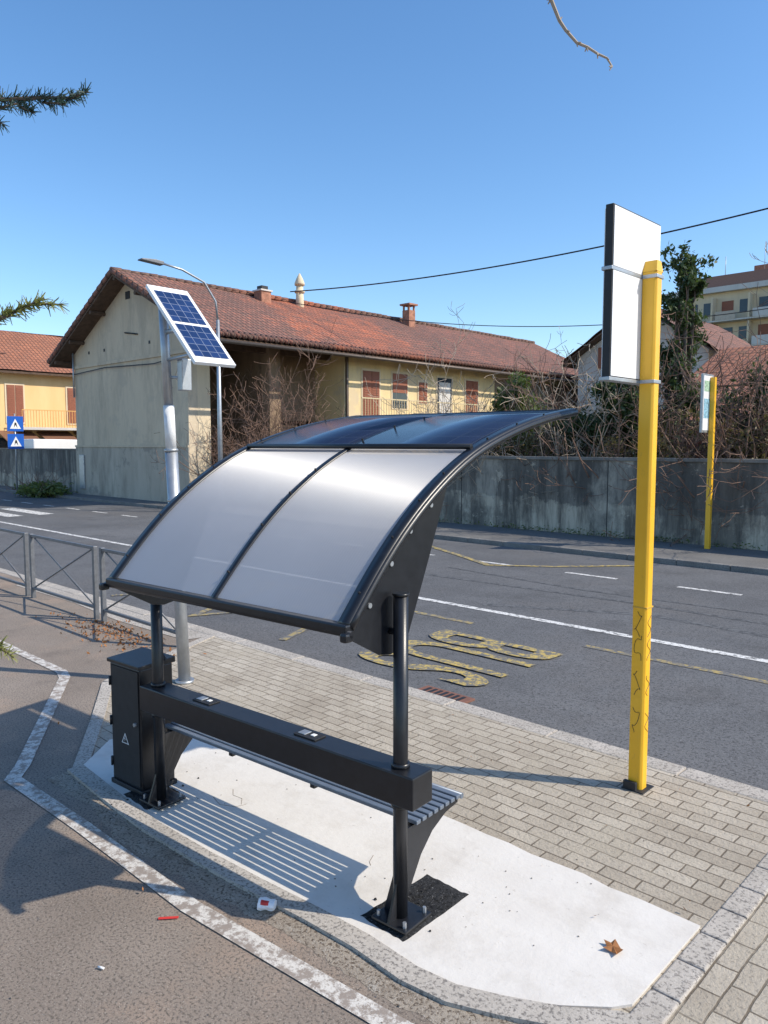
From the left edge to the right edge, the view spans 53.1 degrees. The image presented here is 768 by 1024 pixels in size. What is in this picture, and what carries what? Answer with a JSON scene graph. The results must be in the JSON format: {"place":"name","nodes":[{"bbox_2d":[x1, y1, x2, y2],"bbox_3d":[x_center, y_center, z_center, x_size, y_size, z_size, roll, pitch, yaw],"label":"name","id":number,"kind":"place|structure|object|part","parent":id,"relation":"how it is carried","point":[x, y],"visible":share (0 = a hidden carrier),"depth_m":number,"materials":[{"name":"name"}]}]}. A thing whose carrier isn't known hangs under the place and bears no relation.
{"place":"outdoors","nodes":[
{"label":"outdoors","id":0,"kind":"place"},
{"bbox_2d":[0,572,764,1023],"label":"pedestrian path","id":1,"kind":"structure","parent":0,"point":[184,968],"depth_m":3.58,"materials":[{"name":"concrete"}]},
{"bbox_2d":[0,528,30,595],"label":"pedestrian barrier","id":2,"kind":"object","parent":1,"relation":"on","point":[26,583],"visible":0.95,"depth_m":11.19,"materials":[{"name":"grey metal"}]},
{"bbox_2d":[0,78,92,662],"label":"pine tree","id":3,"kind":"object","parent":1,"relation":"on","point":[21,103],"visible":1,"depth_m":1.68,"materials":[{"name":"green plant"}]},
{"bbox_2d":[28,534,99,619],"bbox_3d":[-4.348,0.843,10.369,2.006,0.950,0.056,5,7,43],"label":"pedestrian barrier","id":4,"kind":"object","parent":1,"relation":"on","point":[94,605],"visible":0.88,"depth_m":10.20,"materials":[{"name":"grey metal"}]},
{"bbox_2d":[99,547,175,633],"bbox_3d":[-2.865,0.967,8.959,1.806,0.950,0.056,5,7,43],"label":"pedestrian barrier","id":5,"kind":"object","parent":1,"relation":"on","point":[105,610],"visible":0.34,"depth_m":9.45,"materials":[{"name":"grey metal"}]},
{"bbox_2d":[47,772,515,1023],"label":"rough concrete strip","id":6,"kind":"object","parent":1,"relation":"on","point":[352,963],"visible":0.99,"depth_m":3.57,"materials":[{"name":"grey concrete"}]},
{"bbox_2d":[257,897,276,910],"bbox_3d":[-0.553,1.858,3.636,0.078,0.057,0.073,1,5,9],"label":"packet","id":7,"kind":"object","parent":6,"relation":"on","point":[266,903],"visible":1,"depth_m":3.61,"materials":[{"name":"white paper"}]},
{"bbox_2d":[67,765,660,1023],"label":"slab kerb","id":8,"kind":"structure","parent":1,"relation":"on","point":[394,965],"depth_m":3.38,"materials":[{"name":"concrete"}]},
{"bbox_2d":[84,739,699,1009],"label":"concrete slab","id":9,"kind":"structure","parent":1,"relation":"on","point":[274,827],"depth_m":3.82,"materials":[{"name":"grey concrete"}]},
{"bbox_2d":[107,647,176,795],"bbox_3d":[-1.516,1.304,4.912,0.464,0.912,0.275,4,6,39],"label":"electrical cabinet","id":10,"kind":"object","parent":9,"relation":"on","point":[132,756],"visible":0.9,"depth_m":4.83,"materials":[{"name":"metal"}]},
{"bbox_3d":[-1.634,1.348,4.855,0.300,0.735,0.005,4,6,39],"label":"door","id":11,"kind":"part","parent":10,"relation":"part of","materials":[{"name":"black metal"}]},
{"bbox_2d":[124,786,184,809],"bbox_3d":[-1.438,1.763,4.804,0.314,0.018,0.273,5,7,43],"label":"asphalt patch","id":12,"kind":"object","parent":9,"relation":"on","point":[136,796],"visible":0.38,"depth_m":4.77,"materials":[{"name":"black asphalt"}]},
{"bbox_2d":[110,777,432,931],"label":"asphalt crumbs","id":13,"kind":"object","parent":9,"relation":"on","point":[375,899],"visible":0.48,"depth_m":3.75,"materials":[{"name":"black asphalt"}]},
{"bbox_2d":[213,795,373,865],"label":"slab cracks","id":14,"kind":"object","parent":9,"relation":"on","point":[245,804],"visible":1,"depth_m":4.67,"materials":[{"name":"grey concrete"}]},
{"bbox_2d":[99,408,577,934],"bbox_3d":[-0.190,0.586,4.551,2.080,2.406,2.158,4,6,39],"label":"bus shelter","id":15,"kind":"object","parent":9,"relation":"on","point":[333,522],"visible":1,"depth_m":3.87,"materials":[{"name":"metal"}]},
{"bbox_2d":[361,874,468,941],"bbox_3d":[0.151,1.863,3.654,0.282,0.018,0.493,5,7,43],"label":"asphalt patch","id":16,"kind":"object","parent":9,"relation":"on","point":[441,897],"visible":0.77,"depth_m":3.68,"materials":[{"name":"black asphalt"}]},
{"bbox_2d":[603,939,622,953],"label":"maple leaf","id":17,"kind":"object","parent":9,"relation":"on","point":[613,946],"visible":1,"depth_m":3.33,"materials":[{"name":"brown plant"}]},
{"bbox_2d":[547,0,612,70],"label":"bare tree","id":18,"kind":"object","parent":1,"relation":"on","point":[566,30],"visible":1,"depth_m":2.90,"materials":[{"name":"brown plant"}]},
{"bbox_2d":[0,491,767,789],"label":"road","id":19,"kind":"structure","parent":0,"point":[716,724],"depth_m":9.34,"materials":[{"name":"grey asphalt"}]},
{"bbox_2d":[0,500,767,1023],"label":"road markings","id":20,"kind":"object","parent":19,"relation":"on","point":[368,1010],"visible":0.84,"depth_m":5.36,"materials":[{"name":"white paint"}]},
{"bbox_2d":[0,489,767,574],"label":"kerb","id":21,"kind":"structure","parent":19,"relation":"on","point":[706,565],"depth_m":16.23,"materials":[{"name":"concrete"}]},
{"bbox_2d":[419,685,474,702],"bbox_3d":[0.510,1.694,7.012,0.560,0.042,0.320,5,7,43],"label":"road drain","id":22,"kind":"object","parent":19,"relation":"on","point":[448,694],"visible":0.5,"depth_m":7.04,"materials":[{"name":"metal"}]},
{"bbox_2d":[0,485,767,567],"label":"pavement","id":23,"kind":"structure","parent":0,"point":[738,556],"depth_m":17.35,"materials":[{"name":"concrete"}]},
{"bbox_2d":[7,414,23,488],"bbox_3d":[-17.885,-2.919,37.330,0.101,3.700,0.760,5,7,43],"label":"pedestrian crossing sign","id":24,"kind":"object","parent":23,"relation":"on","point":[15,440],"visible":0.88,"depth_m":37.24,"materials":[{"name":"metal"}]},
{"bbox_2d":[0,366,76,437],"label":"walls","id":25,"kind":"structure","parent":23,"relation":"on","point":[44,392],"depth_m":45.11,"materials":[{"name":"yellow paint"}]},
{"bbox_2d":[4,383,25,423],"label":"window frame","id":26,"kind":"object","parent":25,"relation":"attached to","point":[5,390],"visible":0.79,"depth_m":43.87,"materials":[{"name":"beige paint"}]},
{"bbox_2d":[6,385,23,421],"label":"shutters","id":27,"kind":"object","parent":26,"relation":"attached to","point":[13,393],"visible":0.8,"depth_m":44.00,"materials":[{"name":"brown wood"}]},
{"bbox_2d":[0,431,39,440],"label":"awning","id":28,"kind":"object","parent":25,"relation":"attached to","point":[27,434],"visible":0.5,"depth_m":43.89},
{"bbox_2d":[0,438,43,447],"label":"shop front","id":29,"kind":"object","parent":25,"relation":"attached to","point":[3,443],"depth_m":43.71,"materials":[{"name":"glass"}]},
{"bbox_2d":[0,330,74,372],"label":"roof","id":30,"kind":"structure","parent":25,"relation":"on","point":[31,352],"depth_m":46.32,"materials":[{"name":"tile"}]},
{"bbox_2d":[0,369,74,376],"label":"roof boarding","id":31,"kind":"object","parent":30,"relation":"attached to","point":[35,372],"depth_m":44.31,"materials":[{"name":"brown wood"}]},
{"bbox_2d":[13,331,62,336],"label":"ridge tiles","id":32,"kind":"structure","parent":30,"relation":"on","point":[43,334],"depth_m":50.19,"materials":[{"name":"ceramic"}]},
{"bbox_2d":[23,427,76,430],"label":"balcony","id":33,"kind":"structure","parent":25,"relation":"attached to","point":[49,428],"depth_m":44.49,"materials":[{"name":"paint"}]},
{"bbox_2d":[22,409,75,427],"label":"balcony rail","id":34,"kind":"object","parent":33,"relation":"on","point":[50,417],"visible":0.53,"depth_m":44.53,"materials":[{"name":"brown metal"}]},
{"bbox_2d":[37,431,76,439],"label":"awning","id":35,"kind":"object","parent":25,"relation":"attached to","point":[66,435],"visible":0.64,"depth_m":45.30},
{"bbox_2d":[65,386,75,424],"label":"window frame","id":36,"kind":"object","parent":25,"relation":"attached to","point":[66,387],"visible":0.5,"depth_m":46.23,"materials":[{"name":"beige paint"}]},
{"bbox_2d":[67,388,75,422],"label":"shutters","id":37,"kind":"object","parent":36,"relation":"attached to","point":[71,403],"visible":0.34,"depth_m":46.37,"materials":[{"name":"brown wood"}]},
{"bbox_2d":[0,448,76,492],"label":"garden wall","id":38,"kind":"structure","parent":23,"relation":"on","point":[42,461],"depth_m":38.06,"materials":[{"name":"paint"}]},
{"bbox_2d":[138,258,222,460],"bbox_3d":[-6.417,-3.893,24.612,0.260,7.860,2.862,5,7,43],"label":"street lamp","id":39,"kind":"object","parent":23,"relation":"on","point":[219,403],"visible":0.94,"depth_m":25.47,"materials":[{"name":"metal"}]},
{"bbox_2d":[46,267,577,501],"bbox_3d":[-0.203,-6.477,40.995,12.687,10.350,30.121,5,7,43],"label":"farmhouse","id":40,"kind":"object","parent":23,"relation":"on","point":[107,349],"visible":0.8,"depth_m":32.30,"materials":[{"name":"paint"}]},
{"bbox_2d":[439,517,761,549],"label":"weeds","id":41,"kind":"object","parent":23,"relation":"on","point":[599,533],"visible":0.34,"depth_m":18.59,"materials":[{"name":"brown plant"}]},
{"bbox_2d":[699,373,716,548],"bbox_3d":[6.766,-1.038,16.084,0.150,3.660,0.560,5,7,43],"label":"bus stop sign","id":42,"kind":"object","parent":23,"relation":"on","point":[708,402],"visible":1,"depth_m":16.04,"materials":[{"name":"yellow metal"}]},
{"bbox_2d":[0,208,767,353],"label":"overhead cable","id":43,"kind":"object","parent":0,"point":[516,263],"visible":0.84,"depth_m":28.85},
{"bbox_2d":[0,0,767,357],"label":"sky","id":44,"kind":"structure","parent":0,"point":[238,144],"materials":[{"name":"blue"}]},
{"bbox_2d":[16,583,767,1023],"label":"paved footway","id":45,"kind":"structure","parent":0,"point":[670,843],"depth_m":4.67,"materials":[{"name":"stone"}]},
{"bbox_2d":[145,284,235,684],"bbox_3d":[-1.688,-0.182,6.756,0.792,3.588,0.431,5,7,43],"label":"solar panel on pole","id":46,"kind":"object","parent":45,"relation":"on","point":[181,315],"visible":0.8,"depth_m":6.81,"materials":[{"name":"metal"}]},
{"bbox_2d":[1,667,753,1022],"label":"gravel bits","id":47,"kind":"object","parent":45,"relation":"on","point":[371,817],"visible":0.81,"depth_m":4.05,"materials":[{"name":"grey gravel"}]},
{"bbox_2d":[35,612,749,952],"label":"fallen leaves","id":48,"kind":"object","parent":45,"relation":"on","point":[120,642],"visible":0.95,"depth_m":8.93,"materials":[{"name":"brown plant"}]},
{"bbox_2d":[599,203,663,794],"bbox_3d":[1.542,0.003,4.718,0.187,3.570,0.644,5,7,43],"label":"bus stop sign","id":49,"kind":"object","parent":45,"relation":"on","point":[633,276],"visible":1,"depth_m":4.67,"materials":[{"name":"yellow metal"}]},
{"bbox_2d":[223,453,767,550],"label":"perimeter wall","id":50,"kind":"structure","parent":0,"point":[562,508],"depth_m":18.39,"materials":[{"name":"concrete"}]},
{"bbox_2d":[461,472,461,523],"bbox_3d":[2.159,-0.580,21.405,0.020,1.820,0.004,5,7,43],"label":"wall joint","id":51,"kind":"object","parent":50,"relation":"attached to","point":[461,498],"depth_m":21.42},
{"bbox_2d":[606,461,608,536],"bbox_3d":[5.343,-0.315,18.380,0.020,1.820,0.004,5,7,43],"label":"wall joint","id":52,"kind":"object","parent":50,"relation":"attached to","point":[607,500],"depth_m":18.37,"materials":[{"name":"grey concrete"}]},
{"label":"ground","id":53,"kind":"structure","parent":0,"visible":0},
{"bbox_2d":[3,463,78,497],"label":"green shrub","id":54,"kind":"object","parent":53,"relation":"on","point":[40,488],"visible":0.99,"depth_m":33.64,"materials":[{"name":"green plant"}]},
{"bbox_2d":[24,439,76,448],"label":"white van","id":55,"kind":"object","parent":53,"relation":"on","point":[50,443],"visible":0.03,"depth_m":40.31,"materials":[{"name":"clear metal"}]},
{"bbox_2d":[203,372,279,462],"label":"bare shrub","id":56,"kind":"object","parent":53,"relation":"on","point":[230,437],"visible":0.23,"depth_m":28.39,"materials":[{"name":"brown plant"}]},
{"bbox_2d":[150,319,342,475],"bbox_3d":[-5.070,-2.932,28.919,7.264,8.192,7.399,-3,6,-29],"label":"bare shrub","id":57,"kind":"object","parent":53,"relation":"on","point":[275,418],"visible":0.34,"depth_m":28.06,"materials":[{"name":"brown plant"}]},
{"bbox_2d":[191,394,344,460],"bbox_3d":[-3.882,-1.853,27.745,6.146,4.779,4.376,-3,6,-29],"label":"bare shrub","id":58,"kind":"object","parent":53,"relation":"on","point":[210,441],"visible":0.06,"depth_m":27.70,"materials":[{"name":"brown plant"}]},
{"bbox_2d":[0,568,767,801],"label":"kerb","id":59,"kind":"structure","parent":53,"relation":"on","point":[708,779],"depth_m":6.30,"materials":[{"name":"stone"}]},
{"bbox_2d":[365,370,522,500],"bbox_3d":[2.327,-1.885,23.475,5.368,4.913,5.831,0,5,3],"label":"bare shrub","id":60,"kind":"object","parent":53,"relation":"on","point":[445,405],"visible":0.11,"depth_m":22.29,"materials":[{"name":"brown plant"}]},
{"bbox_2d":[377,339,586,512],"bbox_3d":[2.448,-2.202,22.093,5.470,5.210,5.363,-1,5,-15],"label":"bare shrub","id":61,"kind":"object","parent":53,"relation":"on","point":[491,450],"visible":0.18,"depth_m":21.39,"materials":[{"name":"brown plant"}]},
{"bbox_2d":[401,302,579,413],"bbox_3d":[3.102,-3.370,25.561,6.790,7.537,5.160,-2,5,-24],"label":"bare tree","id":62,"kind":"object","parent":53,"relation":"on","point":[458,388],"visible":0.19,"depth_m":24.59,"materials":[{"name":"brown plant"}]},
{"bbox_2d":[441,334,599,520],"bbox_3d":[4.357,-2.239,21.452,5.152,5.396,5.242,5,7,43],"label":"bare shrub","id":63,"kind":"object","parent":53,"relation":"on","point":[514,402],"visible":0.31,"depth_m":20.96,"materials":[{"name":"brown plant"}]},
{"bbox_2d":[490,371,586,455],"bbox_3d":[4.481,-1.897,22.287,3.281,4.522,2.374,5,7,43],"label":"green shrub","id":64,"kind":"object","parent":53,"relation":"on","point":[518,379],"visible":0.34,"depth_m":22.54,"materials":[{"name":"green plant"}]},
{"bbox_2d":[481,430,602,456],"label":"olive bush","id":65,"kind":"object","parent":53,"relation":"on","point":[528,449],"visible":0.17,"depth_m":21.35,"materials":[{"name":"brown plant"}]},
{"bbox_2d":[484,343,699,508],"bbox_3d":[5.431,-1.790,19.625,5.288,4.779,6.405,1,5,15],"label":"bare shrub","id":66,"kind":"object","parent":53,"relation":"on","point":[589,404],"visible":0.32,"depth_m":19.40,"materials":[{"name":"brown plant"}]},
{"bbox_2d":[549,376,690,456],"bbox_3d":[6.022,-1.643,20.538,3.920,4.328,2.433,5,7,43],"label":"laurel bush","id":67,"kind":"object","parent":53,"relation":"on","point":[611,386],"visible":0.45,"depth_m":19.92,"materials":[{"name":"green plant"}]},
{"bbox_2d":[525,322,767,542],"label":"bare shrub","id":68,"kind":"object","parent":53,"relation":"on","point":[618,448],"visible":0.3,"depth_m":18.66,"materials":[{"name":"brown plant"}]},
{"bbox_2d":[577,321,715,453],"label":"walls","id":69,"kind":"structure","parent":53,"relation":"on","point":[663,328],"depth_m":41.20,"materials":[{"name":"paint"}]},
{"bbox_2d":[598,347,601,368],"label":"shutter","id":70,"kind":"object","parent":69,"relation":"attached to","point":[599,356],"visible":0.5,"depth_m":40.89,"materials":[{"name":"brown wood"}]},
{"bbox_2d":[561,309,717,362],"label":"roof","id":71,"kind":"structure","parent":69,"relation":"on","point":[584,344],"depth_m":41.09,"materials":[{"name":"tile"}]},
{"bbox_2d":[563,332,601,368],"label":"roof boarding","id":72,"kind":"object","parent":71,"relation":"attached to","point":[592,343],"visible":0.14,"depth_m":41.23,"materials":[{"name":"brown wood"}]},
{"bbox_2d":[661,317,717,352],"bbox_3d":[18.032,-9.296,41.433,4.200,2.830,11.100,5,7,43],"label":"roof boarding","id":73,"kind":"object","parent":71,"relation":"attached to","point":[709,346],"depth_m":36.90,"materials":[{"name":"brown wood"}]},
{"bbox_2d":[661,310,750,349],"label":"roof","id":74,"kind":"structure","parent":69,"relation":"on","point":[726,335],"depth_m":41.70,"materials":[{"name":"tile"}]},
{"bbox_2d":[560,312,767,509],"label":"bare shrub","id":75,"kind":"object","parent":53,"relation":"on","point":[682,439],"visible":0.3,"depth_m":18.05,"materials":[{"name":"brown plant"}]},
{"bbox_2d":[574,287,767,545],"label":"bare shrub","id":76,"kind":"object","parent":53,"relation":"on","point":[721,432],"visible":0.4,"depth_m":16.90,"materials":[{"name":"brown plant"}]},
{"bbox_2d":[591,399,767,458],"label":"olive bush","id":77,"kind":"object","parent":53,"relation":"on","point":[729,441],"visible":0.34,"depth_m":17.61,"materials":[{"name":"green plant"}]},
{"bbox_2d":[658,240,718,457],"bbox_3d":[7.805,-3.295,20.526,2.206,7.597,1.865,1,5,14],"label":"evergreen tree","id":78,"kind":"object","parent":53,"relation":"on","point":[686,268],"visible":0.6,"depth_m":20.07,"materials":[{"name":"green plant"}]},
{"bbox_2d":[637,284,767,525],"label":"bare shrub","id":79,"kind":"object","parent":53,"relation":"on","point":[755,452],"visible":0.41,"depth_m":16.86,"materials":[{"name":"brown plant"}]},
{"bbox_2d":[663,241,767,410],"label":"bare tree","id":80,"kind":"object","parent":53,"relation":"on","point":[760,288],"visible":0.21,"depth_m":20.62,"materials":[{"name":"brown plant"}]},
{"bbox_2d":[665,241,767,345],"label":"apartment block","id":81,"kind":"structure","parent":53,"relation":"on","point":[726,294],"depth_m":88.09,"materials":[{"name":"beige paint"}]},
{"bbox_2d":[703,303,710,315],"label":"window","id":82,"kind":"structure","parent":81,"relation":"in","point":[707,307],"depth_m":90.41,"materials":[{"name":"grey glass"}]},
{"bbox_2d":[723,327,732,332],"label":"window","id":83,"kind":"structure","parent":81,"relation":"in","point":[730,329],"depth_m":88.79,"materials":[{"name":"grey glass"}]},
{"bbox_2d":[722,300,733,310],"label":"window","id":84,"kind":"structure","parent":81,"relation":"in","point":[726,305],"depth_m":88.79,"materials":[{"name":"brown wood"}]},
{"bbox_2d":[738,326,746,338],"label":"window","id":85,"kind":"structure","parent":81,"relation":"in","point":[744,328],"depth_m":87.82,"materials":[{"name":"grey glass"}]},
{"bbox_2d":[739,299,747,311],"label":"window","id":86,"kind":"structure","parent":81,"relation":"in","point":[743,302],"depth_m":87.59,"materials":[{"name":"grey glass"}]},
{"bbox_2d":[758,324,767,334],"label":"window","id":87,"kind":"structure","parent":81,"relation":"in","point":[764,327],"depth_m":86.31,"materials":[{"name":"brown wood"}]},
{"bbox_2d":[759,296,767,306],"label":"window","id":88,"kind":"structure","parent":81,"relation":"in","point":[761,299],"depth_m":86.11,"materials":[{"name":"grey glass"}]},
{"bbox_2d":[687,386,767,458],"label":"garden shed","id":89,"kind":"structure","parent":53,"relation":"on","point":[717,397],"depth_m":23.20,"materials":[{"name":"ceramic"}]},
{"bbox_2d":[698,356,767,458],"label":"bare shrub","id":90,"kind":"object","parent":53,"relation":"on","point":[746,396],"visible":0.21,"depth_m":18.73,"materials":[{"name":"brown plant"}]},
{"bbox_3d":[22.615,-5.279,25.883,20.500,1.800,4.200,5,7,43],"label":"roof back","id":91,"kind":"object","parent":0,"visible":0},
{"bbox_2d":[693,345,767,385],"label":"roof front","id":92,"kind":"structure","parent":91,"relation":"attached to","point":[734,355],"depth_m":29.24,"materials":[{"name":"tile"}]}
]}

